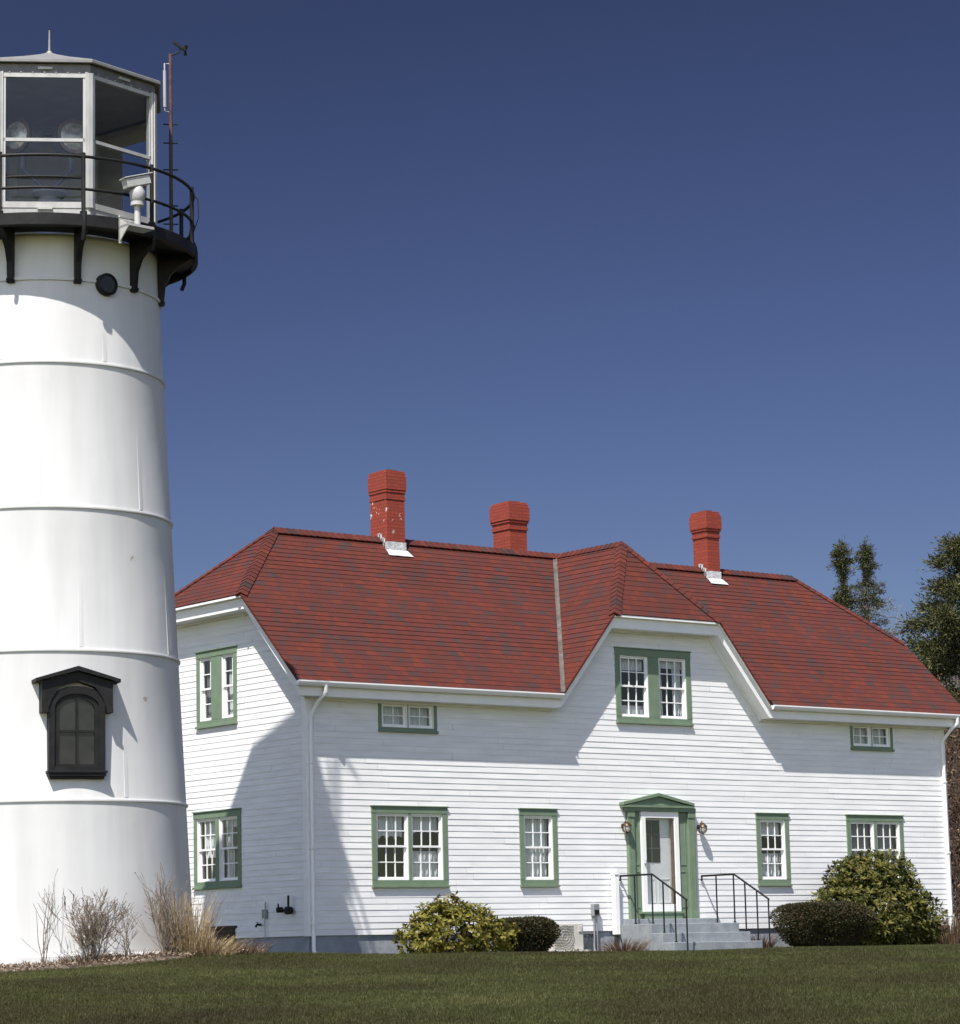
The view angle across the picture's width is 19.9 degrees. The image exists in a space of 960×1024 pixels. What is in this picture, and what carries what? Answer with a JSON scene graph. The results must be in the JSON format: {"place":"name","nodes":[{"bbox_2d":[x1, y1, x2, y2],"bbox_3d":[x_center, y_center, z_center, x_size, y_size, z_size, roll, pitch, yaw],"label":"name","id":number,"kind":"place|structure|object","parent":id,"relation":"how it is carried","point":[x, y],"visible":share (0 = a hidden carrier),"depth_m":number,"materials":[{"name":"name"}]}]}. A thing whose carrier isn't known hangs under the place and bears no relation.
{"place":"outdoors","nodes":[
{"label":"outdoors","id":0,"kind":"place"},
{"bbox_2d":[0,943,959,1023],"bbox_3d":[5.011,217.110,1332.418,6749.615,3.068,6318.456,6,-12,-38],"label":"ground","id":1,"kind":"structure","parent":0,"point":[548,962],"depth_m":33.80,"materials":[{"name":"plant"}]},
{"bbox_2d":[0,955,190,971],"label":"mulch bed","id":2,"kind":"object","parent":1,"relation":"on","point":[149,959],"visible":0.34,"depth_m":41.07,"materials":[{"name":"brown wood"}]},
{"bbox_2d":[21,869,61,962],"bbox_3d":[-6.614,6.138,41.216,0.599,1.558,1.035,1,-9,-14],"label":"bare shrub","id":3,"kind":"object","parent":2,"relation":"on","point":[45,933],"visible":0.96,"depth_m":41.14,"materials":[{"name":"brown plant"}]},
{"bbox_2d":[39,888,130,960],"bbox_3d":[-5.976,6.302,41.647,1.367,1.279,1.418,6,-12,-38],"label":"bare shrub","id":4,"kind":"object","parent":2,"relation":"on","point":[93,931],"visible":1,"depth_m":41.45,"materials":[{"name":"brown plant"}]},
{"bbox_2d":[53,950,121,965],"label":"dead stalks","id":5,"kind":"object","parent":2,"relation":"on","point":[77,957],"visible":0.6,"depth_m":41.22,"materials":[{"name":"brown plant"}]},
{"bbox_2d":[109,898,141,957],"bbox_3d":[-5.441,6.394,41.697,0.476,1.002,0.605,6,-12,-38],"label":"bare shrub","id":6,"kind":"object","parent":2,"relation":"on","point":[126,932],"visible":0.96,"depth_m":41.67,"materials":[{"name":"brown plant"}]},
{"bbox_2d":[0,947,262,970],"bbox_3d":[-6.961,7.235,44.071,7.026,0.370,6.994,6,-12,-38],"label":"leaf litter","id":7,"kind":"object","parent":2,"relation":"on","point":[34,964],"visible":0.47,"depth_m":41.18,"materials":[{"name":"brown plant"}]},
{"bbox_2d":[99,948,168,958],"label":"dead stalks","id":8,"kind":"object","parent":2,"relation":"on","point":[121,953],"visible":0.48,"depth_m":41.61,"materials":[{"name":"brown plant"}]},
{"bbox_2d":[127,862,196,954],"bbox_3d":[-4.994,6.184,42.294,1.095,1.512,1.355,6,-12,-38],"label":"bare shrub","id":9,"kind":"object","parent":2,"relation":"on","point":[164,919],"visible":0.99,"depth_m":42.08,"materials":[{"name":"brown plant"}]},
{"bbox_2d":[144,890,239,956],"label":"dry grass","id":10,"kind":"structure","parent":2,"relation":"on","point":[203,933],"depth_m":42.32,"materials":[{"name":"plant"}]},
{"bbox_2d":[157,935,253,956],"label":"dry grass","id":11,"kind":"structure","parent":2,"relation":"on","point":[223,948],"depth_m":42.18,"materials":[{"name":"plant"}]},
{"bbox_2d":[213,940,273,953],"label":"dead stalks","id":12,"kind":"object","parent":2,"relation":"on","point":[255,949],"visible":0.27,"depth_m":43.21,"materials":[{"name":"brown plant"}]},
{"bbox_2d":[0,30,198,964],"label":"lighthouse","id":13,"kind":"object","parent":1,"relation":"on","point":[92,788],"visible":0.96,"depth_m":43.59,"materials":[{"name":"white paint"}]},
{"bbox_2d":[31,666,120,778],"bbox_3d":[-6.296,3.287,42.620,1.340,1.750,0.410,2,-10,-20],"label":"tower window","id":14,"kind":"structure","parent":13,"relation":"in","point":[75,714],"depth_m":42.54,"materials":[{"name":"black metal"}]},
{"bbox_2d":[119,172,153,243],"bbox_3d":[-5.514,-4.900,43.992,0.522,1.213,0.328,6,-12,-38],"label":"surveillance camera","id":15,"kind":"object","parent":13,"relation":"attached to","point":[134,183],"visible":1,"depth_m":43.96,"materials":[{"name":"white paint"}]},
{"bbox_2d":[163,39,187,230],"bbox_3d":[-5.168,-6.162,46.533,0.439,3.920,0.104,-1,-9,-4],"label":"weather mast","id":16,"kind":"object","parent":13,"relation":"on","point":[170,142],"visible":0.98,"depth_m":46.56,"materials":[{"name":"black metal"}]},
{"bbox_2d":[392,890,521,953],"bbox_3d":[-0.448,7.762,51.190,2.854,1.365,1.632,6,-12,-38],"label":"leafy bush","id":17,"kind":"object","parent":1,"relation":"on","point":[484,930],"visible":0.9,"depth_m":50.88,"materials":[{"name":"green plant"}]},
{"bbox_2d":[491,915,560,951],"bbox_3d":[0.839,8.146,52.541,1.370,0.808,1.053,6,-12,-38],"label":"clipped hedge","id":18,"kind":"object","parent":1,"relation":"on","point":[537,933],"visible":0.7,"depth_m":52.25,"materials":[{"name":"green plant"}]},
{"bbox_2d":[175,469,959,953],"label":"keepers house","id":19,"kind":"structure","parent":1,"relation":"on","point":[387,727],"depth_m":55.69,"materials":[{"name":"white wood"}]},
{"bbox_2d":[194,645,237,729],"bbox_3d":[-5.138,3.476,54.092,0.267,1.546,1.481,6,-12,-38],"label":"window","id":20,"kind":"structure","parent":19,"relation":"in","point":[217,687],"depth_m":54.03,"materials":[{"name":"green paint"}]},
{"bbox_2d":[192,808,241,889],"bbox_3d":[-5.075,6.609,53.594,0.263,1.530,1.722,6,-12,-38],"label":"window","id":21,"kind":"structure","parent":19,"relation":"in","point":[213,819],"depth_m":53.55,"materials":[{"name":"green paint"}]},
{"bbox_2d":[262,902,267,939],"bbox_3d":[-4.091,7.773,51.986,0.070,0.710,0.100,6,-12,-38],"label":"outlet box","id":22,"kind":"object","parent":19,"relation":"attached to","point":[264,914],"visible":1,"depth_m":51.98,"materials":[{"name":"grey metal"}]},
{"bbox_2d":[276,895,292,913],"bbox_3d":[-3.684,7.393,51.444,0.120,0.352,0.456,6,-12,-38],"label":"gas meter","id":23,"kind":"object","parent":19,"relation":"attached to","point":[288,909],"visible":1,"depth_m":51.31,"materials":[{"name":"black metal"}]},
{"bbox_2d":[378,703,438,733],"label":"window","id":24,"kind":"structure","parent":19,"relation":"in","point":[400,718],"depth_m":53.08,"materials":[{"name":"green paint"}]},
{"bbox_2d":[370,805,449,887],"bbox_3d":[-1.399,6.449,52.688,1.855,1.565,0.268,6,-12,-38],"label":"window","id":25,"kind":"structure","parent":19,"relation":"in","point":[420,867],"depth_m":52.71,"materials":[{"name":"green paint"}]},
{"bbox_2d":[518,808,559,886],"bbox_3d":[1.119,6.710,54.660,1.008,1.565,0.267,6,-12,-38],"label":"window","id":26,"kind":"structure","parent":19,"relation":"in","point":[533,832],"depth_m":54.73,"materials":[{"name":"green paint"}]},
{"bbox_2d":[583,931,598,948],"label":"basement window","id":27,"kind":"structure","parent":19,"relation":"in","point":[584,932],"depth_m":55.16,"materials":[{"name":"grey metal"}]},
{"bbox_2d":[591,904,599,950],"bbox_3d":[2.296,8.375,55.038,0.165,0.974,0.413,-4,-10,19],"label":"electric box","id":28,"kind":"object","parent":19,"relation":"attached to","point":[595,910],"visible":0.97,"depth_m":55.15,"materials":[{"name":"grey metal"}]},
{"bbox_2d":[621,819,631,833],"bbox_3d":[2.999,6.433,55.958,0.200,0.301,0.235,6,-12,-38],"label":"wall lantern","id":29,"kind":"object","parent":19,"relation":"attached to","point":[626,825],"depth_m":55.89,"materials":[{"name":"clear glass"}]},
{"bbox_2d":[613,646,693,726],"bbox_3d":[3.571,3.663,57.177,2.144,1.586,0.267,6,-12,-38],"label":"window","id":30,"kind":"structure","parent":19,"relation":"in","point":[626,658],"depth_m":57.12,"materials":[{"name":"green paint"}]},
{"bbox_2d":[639,811,681,911],"bbox_3d":[3.699,7.227,56.547,1.039,2.050,0.282,6,-12,-38],"label":"door","id":31,"kind":"structure","parent":19,"relation":"in","point":[659,831],"depth_m":56.63,"materials":[{"name":"white paint"}]},
{"bbox_2d":[697,821,707,834],"bbox_3d":[4.655,6.605,57.255,0.200,0.301,0.235,6,-12,-38],"label":"wall lantern","id":32,"kind":"object","parent":19,"relation":"attached to","point":[702,827],"depth_m":57.19,"materials":[{"name":"clear glass"}]},
{"bbox_2d":[755,812,792,885],"bbox_3d":[6.228,7.240,58.663,1.004,1.565,0.267,6,-12,-38],"label":"window","id":33,"kind":"structure","parent":19,"relation":"in","point":[767,824],"depth_m":58.73,"materials":[{"name":"green paint"}]},
{"bbox_2d":[850,726,894,751],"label":"window","id":34,"kind":"structure","parent":19,"relation":"in","point":[874,740],"depth_m":61.03,"materials":[{"name":"green paint"}]},
{"bbox_2d":[845,814,903,881],"bbox_3d":[8.709,7.498,60.608,1.834,1.565,0.268,6,-12,-38],"label":"window","id":35,"kind":"structure","parent":19,"relation":"in","point":[881,836],"depth_m":60.65,"materials":[{"name":"green paint"}]},
{"bbox_2d":[549,923,588,951],"bbox_3d":[1.621,8.499,53.971,0.990,0.750,0.470,6,-12,-38],"label":"air conditioner","id":36,"kind":"object","parent":1,"relation":"on","point":[570,938],"visible":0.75,"depth_m":53.94,"materials":[{"name":"beige metal"}]},
{"bbox_2d":[592,937,654,950],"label":"dead stalks","id":37,"kind":"object","parent":1,"relation":"on","point":[640,947],"visible":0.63,"depth_m":54.27,"materials":[{"name":"brown plant"}]},
{"bbox_2d":[618,918,762,950],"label":"entrance steps","id":38,"kind":"structure","parent":1,"relation":"on","point":[707,933],"depth_m":55.22,"materials":[{"name":"grey concrete"}]},
{"bbox_2d":[610,873,620,934],"bbox_3d":[2.759,7.957,55.539,0.135,1.230,0.140,6,-12,-38],"label":"white post","id":39,"kind":"object","parent":38,"relation":"on","point":[615,903],"visible":1,"depth_m":55.50,"materials":[{"name":"paint"}]},
{"bbox_2d":[619,873,688,949],"bbox_3d":[3.484,8.073,54.895,0.060,1.641,2.019,6,-12,-38],"label":"handrail","id":40,"kind":"object","parent":38,"relation":"on","point":[663,884],"visible":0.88,"depth_m":54.71,"materials":[{"name":"black metal"}]},
{"bbox_2d":[701,873,770,947],"bbox_3d":[5.257,8.258,56.284,0.060,1.641,2.019,6,-12,-38],"label":"handrail","id":41,"kind":"object","parent":38,"relation":"on","point":[749,885],"visible":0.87,"depth_m":56.10,"materials":[{"name":"black metal"}]},
{"bbox_2d":[449,943,937,952],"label":"leaf litter","id":42,"kind":"object","parent":1,"relation":"on","point":[618,950],"visible":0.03,"depth_m":53.86,"materials":[{"name":"brown plant"}]},
{"bbox_2d":[751,932,779,947],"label":"dead stalks","id":43,"kind":"object","parent":1,"relation":"on","point":[767,944],"visible":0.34,"depth_m":56.17,"materials":[{"name":"brown plant"}]},
{"bbox_2d":[770,900,877,946],"bbox_3d":[7.139,8.587,56.807,2.377,1.062,1.371,6,-12,-38],"label":"clipped hedge","id":44,"kind":"object","parent":1,"relation":"on","point":[808,923],"visible":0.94,"depth_m":56.34,"materials":[{"name":"green plant"}]},
{"bbox_2d":[826,535,864,616],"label":"spruce tree","id":45,"kind":"object","parent":1,"relation":"on","point":[841,564],"visible":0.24,"depth_m":84.90,"materials":[{"name":"green plant"}]},
{"bbox_2d":[806,847,949,945],"bbox_3d":[8.434,8.301,58.343,3.649,2.302,2.250,6,-12,-38],"label":"rhododendron","id":46,"kind":"object","parent":1,"relation":"on","point":[898,921],"visible":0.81,"depth_m":57.88,"materials":[{"name":"green plant"}]},
{"bbox_2d":[841,536,916,653],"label":"spruce tree","id":47,"kind":"object","parent":1,"relation":"on","point":[865,553],"visible":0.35,"depth_m":84.75,"materials":[{"name":"green plant"}]},
{"bbox_2d":[853,602,914,636],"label":"bare tree","id":48,"kind":"object","parent":1,"relation":"on","point":[897,615],"depth_m":94.72,"materials":[{"name":"plant"}]},
{"bbox_2d":[872,621,959,728],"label":"bare tree","id":49,"kind":"object","parent":1,"relation":"on","point":[916,656],"depth_m":91.84,"materials":[{"name":"plant"}]},
{"bbox_2d":[895,531,959,913],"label":"spruce tree","id":50,"kind":"object","parent":1,"relation":"on","point":[939,654],"visible":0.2,"depth_m":74.10,"materials":[{"name":"green plant"}]},
{"bbox_2d":[915,653,959,932],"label":"brown thicket","id":51,"kind":"object","parent":1,"relation":"on","point":[954,807],"visible":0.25,"depth_m":68.25,"materials":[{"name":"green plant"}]},
{"bbox_2d":[917,911,959,944],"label":"dead stalks","id":52,"kind":"object","parent":1,"relation":"on","point":[952,936],"visible":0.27,"depth_m":59.23,"materials":[{"name":"brown plant"}]},
{"bbox_2d":[918,632,959,775],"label":"bare tree","id":53,"kind":"object","parent":1,"relation":"on","point":[951,682],"visible":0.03,"depth_m":89.01,"materials":[{"name":"brown plant"}]},
{"bbox_2d":[0,0,959,923],"label":"sky","id":54,"kind":"structure","parent":0,"point":[624,271],"materials":[{"name":"blue"}]}
]}

